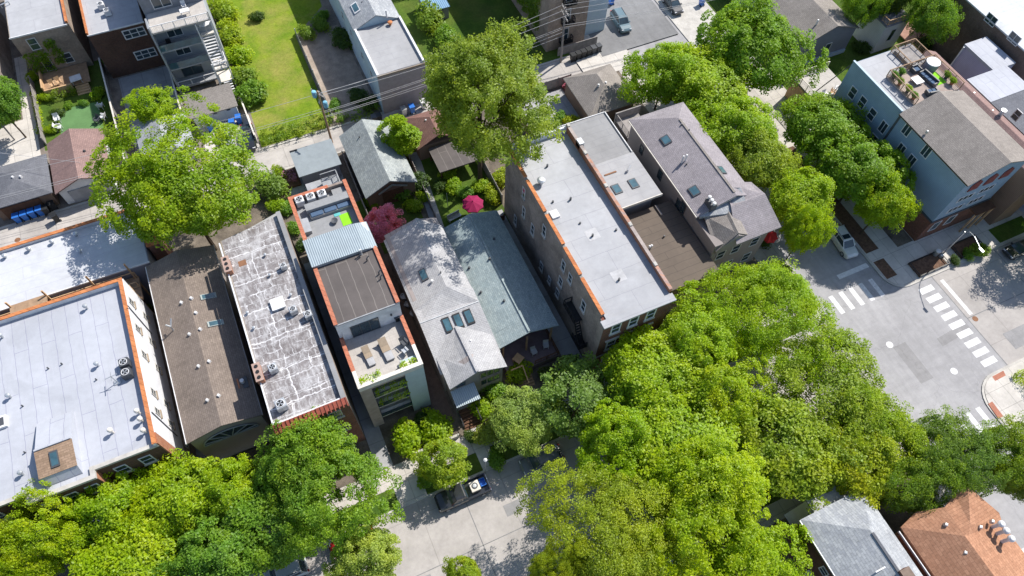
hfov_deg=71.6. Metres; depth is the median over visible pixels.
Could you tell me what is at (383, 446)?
path
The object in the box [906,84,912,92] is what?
potted plant
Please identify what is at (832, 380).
broadleaf tree
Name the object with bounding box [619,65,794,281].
sidewalk
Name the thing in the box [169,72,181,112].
fence
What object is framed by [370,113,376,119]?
wheelie bin
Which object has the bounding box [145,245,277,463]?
gabled house
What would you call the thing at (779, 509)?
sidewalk
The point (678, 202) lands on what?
window
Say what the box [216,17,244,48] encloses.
shrub
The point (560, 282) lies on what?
window
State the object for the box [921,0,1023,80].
brick gable house
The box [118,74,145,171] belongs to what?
path
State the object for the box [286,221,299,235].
shrub
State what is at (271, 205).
shrub
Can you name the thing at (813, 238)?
broadleaf tree
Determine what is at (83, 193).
garage door
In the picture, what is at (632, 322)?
window
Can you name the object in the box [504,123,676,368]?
brick apartment house
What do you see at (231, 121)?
wheelie bin
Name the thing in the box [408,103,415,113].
wheelie bin
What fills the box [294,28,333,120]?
fence
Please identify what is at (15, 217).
wheelie bin
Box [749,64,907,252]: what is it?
sidewalk
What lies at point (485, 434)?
shrub
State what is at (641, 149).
window
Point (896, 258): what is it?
sidewalk
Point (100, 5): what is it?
air conditioner
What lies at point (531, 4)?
ivy
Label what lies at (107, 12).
air conditioner
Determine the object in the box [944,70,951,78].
potted plant
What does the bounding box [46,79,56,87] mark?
chair
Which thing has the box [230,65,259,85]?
shrub
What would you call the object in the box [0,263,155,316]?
timber porch
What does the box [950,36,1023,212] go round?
lilac house
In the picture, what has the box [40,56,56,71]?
door
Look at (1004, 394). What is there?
sidewalk
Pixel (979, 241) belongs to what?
planter rail
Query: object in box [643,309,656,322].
window
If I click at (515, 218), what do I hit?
window
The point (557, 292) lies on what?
window
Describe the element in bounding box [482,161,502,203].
fence
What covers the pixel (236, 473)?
broadleaf tree
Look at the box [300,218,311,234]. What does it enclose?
storage bench
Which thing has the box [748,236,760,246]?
window
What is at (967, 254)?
shrub
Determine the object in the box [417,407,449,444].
shrub
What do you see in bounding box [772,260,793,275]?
shrub
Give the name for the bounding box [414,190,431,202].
shrub
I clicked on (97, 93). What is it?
shrub
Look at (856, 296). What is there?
road marking
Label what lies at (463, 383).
window
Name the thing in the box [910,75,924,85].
coffee table
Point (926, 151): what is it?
window
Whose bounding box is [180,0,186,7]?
chair
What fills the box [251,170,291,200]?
shrub
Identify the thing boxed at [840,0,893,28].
broadleaf tree
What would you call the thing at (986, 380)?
kerb
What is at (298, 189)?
patio
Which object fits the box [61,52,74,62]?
window
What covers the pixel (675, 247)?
flat roofed building
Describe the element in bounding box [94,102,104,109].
chair
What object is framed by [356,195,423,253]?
yard
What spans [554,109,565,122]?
shrub
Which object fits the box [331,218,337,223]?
fire bowl
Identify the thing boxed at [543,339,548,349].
chair
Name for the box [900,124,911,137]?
window
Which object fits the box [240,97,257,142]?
fence
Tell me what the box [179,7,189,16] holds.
patio table
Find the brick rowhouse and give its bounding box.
[219,211,365,452]
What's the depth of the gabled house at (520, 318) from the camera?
81.08 m
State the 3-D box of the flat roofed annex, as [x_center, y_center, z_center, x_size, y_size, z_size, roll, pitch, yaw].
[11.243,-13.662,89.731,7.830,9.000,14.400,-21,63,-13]
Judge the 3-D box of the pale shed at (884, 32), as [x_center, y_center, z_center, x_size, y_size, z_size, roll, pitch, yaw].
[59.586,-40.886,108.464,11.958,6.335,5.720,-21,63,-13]
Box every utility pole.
[311,88,332,142]
[560,3,568,62]
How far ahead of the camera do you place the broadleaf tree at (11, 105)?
90.48 m
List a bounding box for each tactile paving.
[988,402,1002,418]
[992,371,1005,380]
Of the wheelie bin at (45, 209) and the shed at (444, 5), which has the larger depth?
the shed at (444, 5)
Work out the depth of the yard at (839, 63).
108.67 m
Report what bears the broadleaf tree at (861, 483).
on the ground
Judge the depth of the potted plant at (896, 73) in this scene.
88.39 m
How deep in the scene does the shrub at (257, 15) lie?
108.36 m
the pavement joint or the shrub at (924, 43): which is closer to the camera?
the pavement joint
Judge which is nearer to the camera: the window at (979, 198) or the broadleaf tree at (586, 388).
the broadleaf tree at (586, 388)
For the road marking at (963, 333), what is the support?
on the intersection
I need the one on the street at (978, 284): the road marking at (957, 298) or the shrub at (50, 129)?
the road marking at (957, 298)
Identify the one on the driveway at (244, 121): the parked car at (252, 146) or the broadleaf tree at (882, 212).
the parked car at (252, 146)
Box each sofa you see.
[304,191,351,219]
[909,63,922,73]
[918,69,939,86]
[924,87,939,96]
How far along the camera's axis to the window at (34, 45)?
97.45 m
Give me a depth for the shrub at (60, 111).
97.83 m
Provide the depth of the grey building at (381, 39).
98.42 m
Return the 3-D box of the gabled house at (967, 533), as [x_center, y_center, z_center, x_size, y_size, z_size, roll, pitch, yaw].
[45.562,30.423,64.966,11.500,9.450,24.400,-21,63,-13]
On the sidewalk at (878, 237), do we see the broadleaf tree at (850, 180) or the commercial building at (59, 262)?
the broadleaf tree at (850, 180)
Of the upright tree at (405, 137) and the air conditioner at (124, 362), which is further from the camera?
the upright tree at (405, 137)
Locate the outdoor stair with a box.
[305,169,339,190]
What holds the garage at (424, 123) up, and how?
on the yard at (260, 213)
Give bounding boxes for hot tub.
[923,57,940,71]
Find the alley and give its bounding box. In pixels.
[0,49,631,247]
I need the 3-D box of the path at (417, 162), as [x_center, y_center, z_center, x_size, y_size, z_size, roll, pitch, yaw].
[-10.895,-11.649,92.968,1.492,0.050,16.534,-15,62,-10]
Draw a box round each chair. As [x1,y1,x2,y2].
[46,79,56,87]
[52,112,61,123]
[52,122,62,131]
[53,76,63,85]
[92,113,101,124]
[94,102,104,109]
[98,112,106,120]
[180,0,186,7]
[398,335,408,345]
[401,346,408,355]
[530,346,536,356]
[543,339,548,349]
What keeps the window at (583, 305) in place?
in the brick apartment house at (584, 245)
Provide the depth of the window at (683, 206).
84.58 m
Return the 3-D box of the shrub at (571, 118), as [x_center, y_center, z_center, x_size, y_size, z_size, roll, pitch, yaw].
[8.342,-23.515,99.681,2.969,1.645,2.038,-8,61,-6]
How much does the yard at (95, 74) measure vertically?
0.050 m
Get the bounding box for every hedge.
[25,67,44,133]
[49,85,78,101]
[259,107,334,146]
[335,103,380,123]
[408,414,453,449]
[480,385,505,422]
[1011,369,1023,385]
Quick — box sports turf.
[60,102,103,133]
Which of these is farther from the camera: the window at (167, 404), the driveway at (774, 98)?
the driveway at (774, 98)
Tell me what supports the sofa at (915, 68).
on the roof deck at (909, 56)
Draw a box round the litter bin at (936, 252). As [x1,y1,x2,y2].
[933,249,940,256]
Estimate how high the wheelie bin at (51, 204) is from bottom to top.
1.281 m
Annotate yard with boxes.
[0,0,569,226]
[22,71,784,575]
[34,59,115,150]
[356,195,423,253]
[391,0,568,90]
[408,149,510,227]
[684,473,938,575]
[706,0,932,117]
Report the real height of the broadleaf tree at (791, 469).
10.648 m
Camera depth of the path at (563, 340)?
84.59 m
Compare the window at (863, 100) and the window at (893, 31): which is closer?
the window at (863, 100)
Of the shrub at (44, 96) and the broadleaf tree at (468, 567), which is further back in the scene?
the shrub at (44, 96)
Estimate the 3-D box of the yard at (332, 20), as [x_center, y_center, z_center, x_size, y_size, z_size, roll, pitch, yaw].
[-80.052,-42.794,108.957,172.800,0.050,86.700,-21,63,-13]
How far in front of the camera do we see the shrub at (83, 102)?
99.10 m
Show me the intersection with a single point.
(913, 320)
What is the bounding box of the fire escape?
[563,297,587,349]
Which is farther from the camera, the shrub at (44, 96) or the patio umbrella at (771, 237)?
the shrub at (44, 96)
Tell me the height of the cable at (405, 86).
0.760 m
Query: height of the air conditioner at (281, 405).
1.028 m
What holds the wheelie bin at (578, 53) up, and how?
on the alley
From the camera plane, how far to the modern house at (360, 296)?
71.08 m
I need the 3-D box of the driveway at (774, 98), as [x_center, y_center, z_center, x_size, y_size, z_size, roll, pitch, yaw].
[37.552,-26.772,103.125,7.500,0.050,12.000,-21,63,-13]
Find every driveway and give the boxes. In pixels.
[199,115,259,163]
[574,34,634,71]
[589,0,678,56]
[745,73,792,137]
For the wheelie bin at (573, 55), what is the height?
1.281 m
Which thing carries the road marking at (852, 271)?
on the cross street at (821, 268)
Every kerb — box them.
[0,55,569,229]
[210,104,819,574]
[656,0,1023,286]
[981,357,1023,442]
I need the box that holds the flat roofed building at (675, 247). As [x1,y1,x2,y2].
[628,200,718,312]
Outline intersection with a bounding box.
[818,274,1006,448]
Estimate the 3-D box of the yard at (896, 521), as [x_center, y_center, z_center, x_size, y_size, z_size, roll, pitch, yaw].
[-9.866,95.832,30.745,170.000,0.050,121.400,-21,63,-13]
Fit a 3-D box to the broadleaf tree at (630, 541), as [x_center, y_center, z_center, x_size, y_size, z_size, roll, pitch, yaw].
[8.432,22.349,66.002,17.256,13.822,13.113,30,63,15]
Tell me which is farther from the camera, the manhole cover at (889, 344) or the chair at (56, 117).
the chair at (56, 117)
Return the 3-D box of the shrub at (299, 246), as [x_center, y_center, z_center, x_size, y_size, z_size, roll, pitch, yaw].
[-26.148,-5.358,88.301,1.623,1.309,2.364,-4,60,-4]
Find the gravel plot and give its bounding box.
[298,25,375,119]
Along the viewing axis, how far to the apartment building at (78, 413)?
67.31 m
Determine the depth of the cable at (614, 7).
99.59 m
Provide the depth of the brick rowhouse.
70.47 m
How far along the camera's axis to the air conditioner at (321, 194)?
79.00 m
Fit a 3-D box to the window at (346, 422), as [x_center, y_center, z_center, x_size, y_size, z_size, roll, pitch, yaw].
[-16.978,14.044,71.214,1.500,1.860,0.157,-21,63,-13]
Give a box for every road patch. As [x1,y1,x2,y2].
[503,485,553,516]
[893,342,932,383]
[937,322,970,345]
[1003,324,1023,348]
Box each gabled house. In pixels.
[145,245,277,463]
[384,218,506,430]
[443,210,558,388]
[613,102,780,268]
[735,0,859,64]
[780,485,922,575]
[895,487,1023,575]
[924,50,1023,224]
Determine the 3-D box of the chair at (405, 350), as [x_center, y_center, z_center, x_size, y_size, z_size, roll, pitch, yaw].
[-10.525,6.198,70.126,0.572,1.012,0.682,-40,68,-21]
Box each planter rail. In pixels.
[908,251,949,277]
[951,234,981,258]
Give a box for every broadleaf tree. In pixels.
[0,75,27,137]
[0,478,88,575]
[40,467,158,572]
[68,499,180,575]
[83,84,269,250]
[116,448,229,547]
[120,85,173,125]
[150,510,268,575]
[183,453,260,527]
[219,449,338,575]
[252,405,405,559]
[321,517,402,575]
[410,438,471,490]
[419,16,565,178]
[442,555,481,575]
[488,385,552,457]
[514,444,704,575]
[527,531,590,575]
[536,350,623,441]
[575,395,654,503]
[600,324,704,420]
[607,386,741,516]
[617,41,699,109]
[637,433,774,575]
[656,280,739,379]
[661,42,752,118]
[684,256,863,397]
[685,356,781,438]
[686,93,782,160]
[695,0,829,95]
[702,519,813,575]
[725,127,801,190]
[730,393,853,514]
[759,319,899,472]
[768,166,836,232]
[777,91,873,161]
[779,201,837,260]
[796,121,916,208]
[821,419,902,509]
[823,379,944,480]
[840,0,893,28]
[853,171,922,234]
[867,0,913,14]
[874,445,967,514]
[899,404,980,490]
[901,0,964,45]
[942,419,1012,497]
[980,410,1023,494]
[982,446,1023,501]
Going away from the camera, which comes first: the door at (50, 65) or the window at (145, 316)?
the window at (145, 316)
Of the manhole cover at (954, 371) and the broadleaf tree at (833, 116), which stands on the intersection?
the manhole cover at (954, 371)
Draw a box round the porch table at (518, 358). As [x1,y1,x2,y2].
[512,353,524,364]
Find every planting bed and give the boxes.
[786,146,878,253]
[831,162,912,246]
[873,258,896,278]
[908,254,946,276]
[950,237,978,258]
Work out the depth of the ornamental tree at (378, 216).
85.30 m
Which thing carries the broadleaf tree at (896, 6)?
on the yard at (839, 63)
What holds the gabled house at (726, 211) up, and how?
on the yard at (260, 213)
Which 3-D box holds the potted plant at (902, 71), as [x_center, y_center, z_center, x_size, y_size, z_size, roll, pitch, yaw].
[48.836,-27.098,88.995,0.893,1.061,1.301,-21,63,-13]
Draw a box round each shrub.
[24,70,37,80]
[37,92,51,101]
[42,124,59,133]
[48,108,65,116]
[63,100,71,110]
[77,99,89,106]
[89,86,104,100]
[104,127,116,138]
[207,0,242,23]
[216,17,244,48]
[222,64,241,83]
[223,43,254,65]
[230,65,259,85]
[232,78,268,109]
[247,10,264,21]
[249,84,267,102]
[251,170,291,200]
[265,198,289,214]
[270,164,286,177]
[278,200,292,216]
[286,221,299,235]
[295,237,304,252]
[296,23,316,40]
[309,16,331,32]
[313,9,329,19]
[328,26,352,49]
[329,97,340,111]
[346,87,369,104]
[361,93,377,109]
[363,198,379,208]
[390,416,423,458]
[394,189,410,200]
[402,198,423,212]
[412,171,431,194]
[413,0,445,36]
[413,407,427,428]
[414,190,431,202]
[416,465,436,489]
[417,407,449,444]
[432,23,456,49]
[432,176,446,193]
[437,168,457,179]
[445,175,461,195]
[454,186,474,198]
[463,429,476,443]
[467,395,493,419]
[470,177,490,192]
[472,420,499,445]
[480,382,507,401]
[483,183,500,205]
[487,445,505,472]
[489,166,504,188]
[505,359,533,384]
[537,366,563,382]
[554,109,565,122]
[557,354,580,367]
[562,114,579,123]
[760,240,771,249]
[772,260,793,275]
[851,39,871,54]
[916,35,932,52]
[950,254,960,266]
[962,247,974,261]
[968,243,991,257]
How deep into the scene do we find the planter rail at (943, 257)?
89.39 m
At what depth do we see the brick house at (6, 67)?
101.90 m
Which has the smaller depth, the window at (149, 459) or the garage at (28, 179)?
the window at (149, 459)
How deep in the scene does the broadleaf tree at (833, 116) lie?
90.69 m
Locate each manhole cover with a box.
[886,342,892,347]
[950,368,957,374]
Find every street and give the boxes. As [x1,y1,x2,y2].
[249,320,896,575]
[629,0,877,315]
[932,236,1023,364]
[963,423,1023,548]
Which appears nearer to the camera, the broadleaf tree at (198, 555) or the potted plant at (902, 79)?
the broadleaf tree at (198, 555)
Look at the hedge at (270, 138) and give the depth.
97.29 m
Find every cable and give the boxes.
[0,94,316,176]
[2,109,320,195]
[3,111,321,197]
[319,5,561,93]
[321,10,563,92]
[325,15,566,94]
[325,30,558,112]
[326,28,559,110]
[327,32,561,115]
[328,36,561,116]
[567,0,704,24]
[568,0,711,26]
[569,0,656,14]
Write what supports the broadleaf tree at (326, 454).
on the ground
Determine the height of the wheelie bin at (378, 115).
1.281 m
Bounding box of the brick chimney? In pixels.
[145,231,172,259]
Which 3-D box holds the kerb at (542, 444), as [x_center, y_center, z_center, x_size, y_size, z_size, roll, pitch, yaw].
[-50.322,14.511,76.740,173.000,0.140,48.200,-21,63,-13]
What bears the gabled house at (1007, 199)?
on the yard at (839, 63)
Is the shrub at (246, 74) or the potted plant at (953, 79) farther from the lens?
the shrub at (246, 74)
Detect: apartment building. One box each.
[0,277,196,554]
[137,0,238,98]
[512,0,608,55]
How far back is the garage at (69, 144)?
90.49 m
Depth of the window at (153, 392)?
68.78 m
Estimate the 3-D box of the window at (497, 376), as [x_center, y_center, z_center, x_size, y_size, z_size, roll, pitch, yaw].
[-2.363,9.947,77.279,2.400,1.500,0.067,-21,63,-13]
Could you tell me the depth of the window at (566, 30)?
105.70 m
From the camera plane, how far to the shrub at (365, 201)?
91.40 m
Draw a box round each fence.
[28,75,46,144]
[98,58,127,158]
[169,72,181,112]
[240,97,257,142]
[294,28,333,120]
[341,151,372,226]
[409,155,440,224]
[415,433,458,454]
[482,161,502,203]
[515,73,571,99]
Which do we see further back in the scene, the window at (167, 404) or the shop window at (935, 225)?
the shop window at (935, 225)
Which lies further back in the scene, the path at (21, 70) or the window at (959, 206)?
the path at (21, 70)
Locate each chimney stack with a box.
[221,255,233,277]
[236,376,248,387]
[251,362,265,386]
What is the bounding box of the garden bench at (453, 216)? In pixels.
[447,209,461,222]
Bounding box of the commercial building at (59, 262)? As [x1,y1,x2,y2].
[0,208,157,316]
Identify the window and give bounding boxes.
[0,512,8,521]
[25,37,41,50]
[41,503,64,510]
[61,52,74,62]
[63,491,85,502]
[84,483,103,494]
[113,464,134,473]
[121,26,146,39]
[128,296,136,309]
[133,47,157,60]
[134,323,142,335]
[138,454,158,466]
[141,349,149,361]
[142,311,149,323]
[148,336,155,348]
[150,387,158,399]
[154,406,162,418]
[155,363,162,375]
[163,398,170,410]
[167,418,175,430]
[203,423,259,446]
[327,409,344,420]
[335,422,351,431]
[456,381,465,387]
[480,368,500,379]
[480,373,500,385]
[513,214,516,227]
[521,186,525,201]
[521,206,524,219]
[529,222,534,237]
[538,260,542,273]
[541,223,545,239]
[546,275,550,286]
[554,287,559,299]
[557,275,562,289]
[559,258,565,274]
[564,27,568,38]
[565,8,570,19]
[566,272,572,286]
[579,299,585,314]
[603,339,615,351]
[608,323,621,336]
[626,316,639,329]
[638,144,643,155]
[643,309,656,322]
[656,168,662,181]
[675,197,681,210]
[679,200,686,214]
[714,250,725,260]
[729,244,741,254]
[740,251,751,261]
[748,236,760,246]
[818,566,828,575]
[847,85,857,100]
[856,94,867,108]
[866,107,877,121]
[870,133,878,140]
[877,119,888,134]
[885,28,896,41]
[896,142,906,152]
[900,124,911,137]
[905,153,917,168]
[919,144,931,159]
[927,220,942,231]
[942,214,957,225]
[946,203,964,213]
[956,192,974,202]
[966,194,985,205]
[967,180,982,191]
[976,183,996,194]
[982,173,998,185]
[984,11,998,27]
[998,167,1014,179]
[1006,30,1021,46]
[1010,108,1022,121]
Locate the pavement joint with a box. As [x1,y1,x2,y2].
[417,249,1023,575]
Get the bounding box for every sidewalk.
[186,306,794,575]
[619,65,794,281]
[657,443,904,575]
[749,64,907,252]
[865,209,1023,284]
[930,484,952,506]
[985,360,1023,440]
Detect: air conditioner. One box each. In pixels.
[97,1,105,10]
[103,7,111,16]
[118,357,131,368]
[120,367,133,380]
[267,362,278,374]
[274,397,288,412]
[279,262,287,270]
[288,305,298,315]
[294,195,304,207]
[303,310,312,320]
[305,192,316,202]
[316,189,326,199]
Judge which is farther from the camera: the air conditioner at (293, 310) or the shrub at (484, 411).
the shrub at (484, 411)
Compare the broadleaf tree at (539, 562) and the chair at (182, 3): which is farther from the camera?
the chair at (182, 3)
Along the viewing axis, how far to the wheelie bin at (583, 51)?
106.14 m
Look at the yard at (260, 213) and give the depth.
88.27 m
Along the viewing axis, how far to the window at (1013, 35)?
97.33 m
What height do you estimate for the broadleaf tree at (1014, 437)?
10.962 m
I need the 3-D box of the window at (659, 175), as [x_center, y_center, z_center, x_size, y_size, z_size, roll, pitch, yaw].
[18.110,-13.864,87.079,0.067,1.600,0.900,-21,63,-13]
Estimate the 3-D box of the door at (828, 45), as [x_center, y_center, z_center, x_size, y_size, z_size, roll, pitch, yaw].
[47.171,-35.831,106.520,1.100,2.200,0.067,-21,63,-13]
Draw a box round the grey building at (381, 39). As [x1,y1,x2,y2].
[329,0,427,113]
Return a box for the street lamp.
[938,231,984,257]
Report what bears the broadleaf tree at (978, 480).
on the sidewalk at (941, 492)
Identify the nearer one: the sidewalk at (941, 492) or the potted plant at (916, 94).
the sidewalk at (941, 492)
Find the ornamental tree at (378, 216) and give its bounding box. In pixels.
[363,202,405,243]
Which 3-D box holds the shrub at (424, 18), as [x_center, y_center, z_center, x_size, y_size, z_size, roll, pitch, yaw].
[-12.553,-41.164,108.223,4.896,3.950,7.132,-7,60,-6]
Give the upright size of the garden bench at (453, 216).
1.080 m
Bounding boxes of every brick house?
[0,0,93,95]
[0,12,19,139]
[78,0,165,78]
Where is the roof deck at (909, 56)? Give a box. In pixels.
[886,38,964,105]
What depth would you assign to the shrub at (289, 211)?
90.45 m
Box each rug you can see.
[339,212,352,225]
[932,72,945,85]
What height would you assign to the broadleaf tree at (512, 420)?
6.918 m
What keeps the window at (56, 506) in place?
in the apartment building at (78, 413)
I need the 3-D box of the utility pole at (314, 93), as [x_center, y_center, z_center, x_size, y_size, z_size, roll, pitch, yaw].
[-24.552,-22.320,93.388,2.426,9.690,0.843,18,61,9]
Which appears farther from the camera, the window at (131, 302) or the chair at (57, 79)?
the chair at (57, 79)
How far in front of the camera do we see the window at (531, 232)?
83.24 m
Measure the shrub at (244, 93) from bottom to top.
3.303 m
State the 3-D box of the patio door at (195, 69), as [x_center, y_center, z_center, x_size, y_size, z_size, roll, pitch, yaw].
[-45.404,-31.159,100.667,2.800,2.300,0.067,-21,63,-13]
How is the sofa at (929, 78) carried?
on the roof deck at (909, 56)
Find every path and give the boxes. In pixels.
[14,56,40,154]
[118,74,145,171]
[195,448,215,465]
[304,262,388,470]
[372,422,392,467]
[375,242,454,420]
[394,477,426,505]
[408,152,443,227]
[467,426,491,469]
[498,209,589,378]
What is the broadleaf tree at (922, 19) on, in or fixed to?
on the yard at (839, 63)
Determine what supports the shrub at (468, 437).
on the ground
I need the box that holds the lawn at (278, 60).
[220,0,326,146]
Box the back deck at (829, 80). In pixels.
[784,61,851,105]
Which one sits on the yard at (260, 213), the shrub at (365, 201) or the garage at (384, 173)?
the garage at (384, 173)
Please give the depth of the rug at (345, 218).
78.43 m
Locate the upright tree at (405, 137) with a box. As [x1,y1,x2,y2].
[376,114,422,159]
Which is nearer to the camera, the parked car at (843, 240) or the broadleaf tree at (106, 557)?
the broadleaf tree at (106, 557)
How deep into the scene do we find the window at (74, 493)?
63.77 m
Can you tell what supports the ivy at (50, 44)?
attached to the brick house at (33, 25)
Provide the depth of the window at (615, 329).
73.21 m
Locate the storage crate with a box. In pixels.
[478,477,486,486]
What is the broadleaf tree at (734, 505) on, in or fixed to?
on the ground
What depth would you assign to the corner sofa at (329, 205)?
78.53 m
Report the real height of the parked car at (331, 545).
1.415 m
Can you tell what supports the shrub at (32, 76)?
on the ground
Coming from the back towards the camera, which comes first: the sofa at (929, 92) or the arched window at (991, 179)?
the sofa at (929, 92)
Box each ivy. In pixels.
[20,49,57,78]
[42,38,66,64]
[516,0,540,33]
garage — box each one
[0,154,59,220]
[47,129,118,203]
[135,113,198,165]
[182,83,238,128]
[289,139,341,187]
[339,119,417,206]
[406,109,452,159]
[563,64,635,121]
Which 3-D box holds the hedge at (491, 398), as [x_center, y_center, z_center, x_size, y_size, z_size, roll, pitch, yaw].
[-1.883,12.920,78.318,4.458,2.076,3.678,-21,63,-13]
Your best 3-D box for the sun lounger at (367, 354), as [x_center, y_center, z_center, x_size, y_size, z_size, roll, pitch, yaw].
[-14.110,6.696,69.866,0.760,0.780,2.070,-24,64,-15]
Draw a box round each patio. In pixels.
[0,117,39,166]
[137,66,184,113]
[289,172,343,195]
[517,89,580,135]
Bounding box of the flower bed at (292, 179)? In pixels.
[279,168,301,189]
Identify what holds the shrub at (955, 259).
on the ground
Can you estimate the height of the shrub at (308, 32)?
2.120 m
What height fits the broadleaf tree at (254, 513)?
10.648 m
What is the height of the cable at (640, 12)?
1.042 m
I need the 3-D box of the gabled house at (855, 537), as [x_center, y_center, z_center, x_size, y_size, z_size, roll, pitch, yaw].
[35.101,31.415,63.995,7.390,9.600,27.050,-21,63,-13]
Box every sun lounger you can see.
[360,345,375,366]
[377,336,394,361]
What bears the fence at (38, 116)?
on the yard at (95, 74)
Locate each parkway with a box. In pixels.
[209,316,801,570]
[614,486,785,575]
[988,216,1023,242]
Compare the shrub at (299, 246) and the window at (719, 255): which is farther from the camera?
the shrub at (299, 246)
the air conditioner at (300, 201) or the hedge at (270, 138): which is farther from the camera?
the hedge at (270, 138)
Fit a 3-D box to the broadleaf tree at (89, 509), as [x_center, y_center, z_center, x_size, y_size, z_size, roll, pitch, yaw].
[-38.310,21.356,66.692,10.472,11.215,7.915,-27,64,-16]
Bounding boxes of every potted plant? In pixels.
[892,69,898,78]
[897,76,905,85]
[899,67,906,75]
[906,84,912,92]
[911,90,918,99]
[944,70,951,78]
[949,76,956,84]
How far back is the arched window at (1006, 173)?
84.06 m
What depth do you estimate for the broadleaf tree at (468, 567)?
65.77 m
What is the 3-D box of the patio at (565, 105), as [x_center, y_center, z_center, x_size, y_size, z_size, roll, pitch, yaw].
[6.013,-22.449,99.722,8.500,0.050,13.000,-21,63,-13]
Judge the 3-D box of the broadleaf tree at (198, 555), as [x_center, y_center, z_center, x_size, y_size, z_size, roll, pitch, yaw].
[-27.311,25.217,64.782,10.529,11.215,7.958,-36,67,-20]
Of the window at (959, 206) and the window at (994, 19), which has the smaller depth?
the window at (959, 206)
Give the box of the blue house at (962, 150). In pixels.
[834,44,1023,240]
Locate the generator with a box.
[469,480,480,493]
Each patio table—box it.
[69,73,82,85]
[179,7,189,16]
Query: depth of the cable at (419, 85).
95.59 m
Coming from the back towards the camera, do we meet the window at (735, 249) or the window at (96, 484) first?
the window at (735, 249)
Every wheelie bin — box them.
[11,212,23,223]
[19,209,30,221]
[26,207,38,219]
[34,205,44,216]
[41,204,50,215]
[46,200,58,210]
[48,211,61,223]
[228,117,234,124]
[234,113,242,124]
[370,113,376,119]
[375,112,381,120]
[400,105,407,115]
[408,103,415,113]
[419,98,426,109]
[570,52,576,62]
[575,50,581,59]
[580,48,586,57]
[585,46,591,55]
[590,44,596,54]
[596,42,601,52]
[699,0,705,6]
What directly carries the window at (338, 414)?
in the brick rowhouse
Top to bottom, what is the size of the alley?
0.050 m
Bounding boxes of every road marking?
[829,279,884,313]
[837,263,868,278]
[919,284,997,366]
[940,280,972,314]
[948,407,995,434]
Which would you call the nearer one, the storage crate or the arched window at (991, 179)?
the storage crate
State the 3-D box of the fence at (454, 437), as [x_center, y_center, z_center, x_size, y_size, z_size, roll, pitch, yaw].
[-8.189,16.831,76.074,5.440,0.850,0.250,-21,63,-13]
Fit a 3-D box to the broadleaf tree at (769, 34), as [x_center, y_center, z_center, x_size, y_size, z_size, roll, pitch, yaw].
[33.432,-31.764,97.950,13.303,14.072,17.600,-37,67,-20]
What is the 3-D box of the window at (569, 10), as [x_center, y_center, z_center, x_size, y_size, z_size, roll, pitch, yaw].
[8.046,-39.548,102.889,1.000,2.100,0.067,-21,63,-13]
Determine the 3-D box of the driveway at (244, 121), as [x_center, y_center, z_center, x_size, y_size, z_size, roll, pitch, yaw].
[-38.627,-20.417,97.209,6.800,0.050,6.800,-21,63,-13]
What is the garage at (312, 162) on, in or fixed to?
on the yard at (260, 213)
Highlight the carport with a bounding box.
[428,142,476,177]
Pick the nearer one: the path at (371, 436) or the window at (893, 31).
the path at (371, 436)
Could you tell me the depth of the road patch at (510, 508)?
73.78 m
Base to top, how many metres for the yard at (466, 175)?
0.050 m
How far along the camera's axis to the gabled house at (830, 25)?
104.89 m
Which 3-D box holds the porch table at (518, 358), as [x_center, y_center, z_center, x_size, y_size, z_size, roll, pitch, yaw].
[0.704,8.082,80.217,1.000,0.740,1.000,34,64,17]
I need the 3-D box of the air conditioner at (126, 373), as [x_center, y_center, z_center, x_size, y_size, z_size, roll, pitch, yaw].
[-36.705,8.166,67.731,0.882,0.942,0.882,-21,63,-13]
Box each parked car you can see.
[240,123,256,151]
[258,556,309,575]
[328,526,371,559]
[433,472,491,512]
[518,443,564,475]
[610,7,631,32]
[662,0,683,14]
[828,224,858,258]
[1002,239,1023,259]
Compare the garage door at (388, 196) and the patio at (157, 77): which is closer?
the garage door at (388, 196)
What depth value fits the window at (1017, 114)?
90.39 m
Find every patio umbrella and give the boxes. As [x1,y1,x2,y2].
[196,21,208,33]
[462,195,482,213]
[764,231,777,242]
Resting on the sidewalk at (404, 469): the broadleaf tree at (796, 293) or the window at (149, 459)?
the broadleaf tree at (796, 293)
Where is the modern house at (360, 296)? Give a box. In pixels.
[288,179,430,426]
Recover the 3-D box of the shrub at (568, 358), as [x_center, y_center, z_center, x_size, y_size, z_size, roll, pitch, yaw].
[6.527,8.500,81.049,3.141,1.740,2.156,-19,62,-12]
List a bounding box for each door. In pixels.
[0,198,43,219]
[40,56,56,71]
[68,182,110,202]
[150,0,172,9]
[166,28,183,37]
[175,47,191,55]
[181,64,203,76]
[382,186,403,203]
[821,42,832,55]
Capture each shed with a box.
[419,0,449,19]
[853,8,925,53]
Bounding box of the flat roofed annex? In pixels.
[553,112,662,215]

